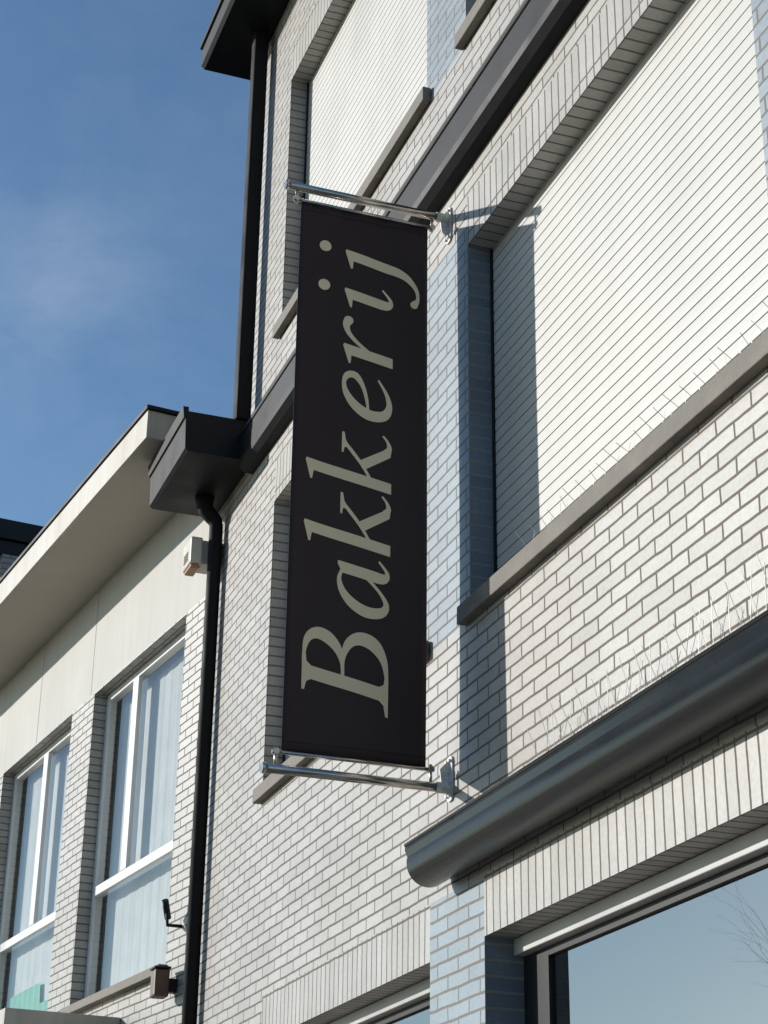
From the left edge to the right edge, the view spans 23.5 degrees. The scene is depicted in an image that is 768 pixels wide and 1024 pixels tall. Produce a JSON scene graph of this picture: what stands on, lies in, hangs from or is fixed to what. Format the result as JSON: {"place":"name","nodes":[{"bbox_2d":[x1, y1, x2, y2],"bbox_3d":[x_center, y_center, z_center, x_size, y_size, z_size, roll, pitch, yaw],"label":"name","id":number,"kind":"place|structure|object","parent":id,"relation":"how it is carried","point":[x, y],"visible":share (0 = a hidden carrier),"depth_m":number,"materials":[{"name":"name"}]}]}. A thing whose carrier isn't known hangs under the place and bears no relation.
{"place":"outdoors","nodes":[
{"label":"outdoors","id":0,"kind":"place"},
{"bbox_2d":[0,0,249,525],"label":"sky","id":1,"kind":"structure","parent":0,"point":[123,157],"materials":[{"name":"blue"}]},
{"bbox_2d":[148,0,767,1023],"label":"bakery building","id":2,"kind":"structure","parent":0,"point":[592,174],"depth_m":6.24,"materials":[{"name":"white brick"}]},
{"bbox_2d":[252,641,428,803],"bbox_3d":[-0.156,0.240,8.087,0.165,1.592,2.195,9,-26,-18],"label":"window sill","id":3,"kind":"structure","parent":2,"relation":"in","point":[272,782],"depth_m":8.41,"materials":[{"name":"paint"}]},
{"bbox_2d":[272,0,430,338],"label":"window","id":4,"kind":"structure","parent":2,"relation":"in","point":[368,91],"depth_m":9.25,"materials":[{"name":"paint"}]},
{"bbox_2d":[260,179,453,801],"bbox_3d":[-0.075,-0.157,6.779,0.686,2.432,0.050,9,-26,-18],"label":"banner sign","id":5,"kind":"object","parent":2,"relation":"attached to","point":[354,688],"visible":1,"depth_m":6.72,"materials":[{"name":"fabric"}]},
{"bbox_2d":[329,978,429,1023],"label":"shop window","id":6,"kind":"structure","parent":2,"relation":"in","point":[410,1005],"depth_m":6.89,"materials":[{"name":"paint"}]},
{"bbox_2d":[454,0,494,49],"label":"window","id":7,"kind":"structure","parent":2,"relation":"in","point":[480,8],"depth_m":7.39,"materials":[{"name":"paint"}]},
{"bbox_2d":[457,0,767,625],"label":"window","id":8,"kind":"structure","parent":2,"relation":"in","point":[643,254],"depth_m":5.87,"materials":[{"name":"paint"}]},
{"bbox_2d":[514,824,767,1023],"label":"shop window","id":9,"kind":"structure","parent":2,"relation":"in","point":[686,943],"depth_m":5.07,"materials":[{"name":"paint"}]},
{"bbox_2d":[514,301,767,544],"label":"bird spike strip","id":10,"kind":"object","parent":2,"relation":"on","point":[649,432],"visible":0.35,"depth_m":5.31,"materials":[{"name":"silver metal"}]},
{"bbox_2d":[527,554,767,755],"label":"bird spike strip","id":11,"kind":"object","parent":2,"relation":"on","point":[650,661],"visible":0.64,"depth_m":4.93,"materials":[{"name":"silver metal"}]},
{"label":"pavement","id":12,"kind":"structure","parent":0,"visible":0},
{"bbox_2d":[0,518,43,577],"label":"building","id":13,"kind":"structure","parent":12,"relation":"on","point":[17,538],"depth_m":15.27,"materials":[{"name":"grey brick"}]},
{"bbox_2d":[0,404,208,1023],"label":"neighbour building","id":14,"kind":"structure","parent":12,"relation":"on","point":[102,604],"depth_m":11.54,"materials":[{"name":"grey brick"}]},
{"bbox_2d":[0,728,70,1010],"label":"window","id":15,"kind":"structure","parent":14,"relation":"in","point":[29,946],"depth_m":12.93,"materials":[{"name":"clear glass"}]},
{"bbox_2d":[60,630,185,1013],"bbox_3d":[-1.533,1.870,11.043,0.238,2.160,2.030,12,-27,-24],"label":"window","id":16,"kind":"structure","parent":14,"relation":"in","point":[133,936],"depth_m":11.17,"materials":[{"name":"clear glass"}]},
{"bbox_2d":[150,965,177,998],"bbox_3d":[-1.144,2.449,9.584,0.135,0.154,0.110,9,-26,-18],"label":"wall lamp","id":17,"kind":"object","parent":14,"relation":"attached to","point":[163,985],"visible":1,"depth_m":9.55,"materials":[{"name":"brown metal"}]},
{"bbox_2d":[162,899,181,927],"bbox_3d":[-1.124,2.116,9.706,0.141,0.142,0.074,21,-31,-38],"label":"security camera","id":18,"kind":"object","parent":14,"relation":"attached to","point":[166,909],"visible":1,"depth_m":9.68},
{"bbox_2d":[182,536,208,576],"bbox_3d":[-1.014,0.260,10.251,0.182,0.185,0.180,9,-26,-18],"label":"alarm box","id":19,"kind":"object","parent":14,"relation":"attached to","point":[195,556],"visible":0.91,"depth_m":10.18,"materials":[{"name":"plastic"}]}
]}

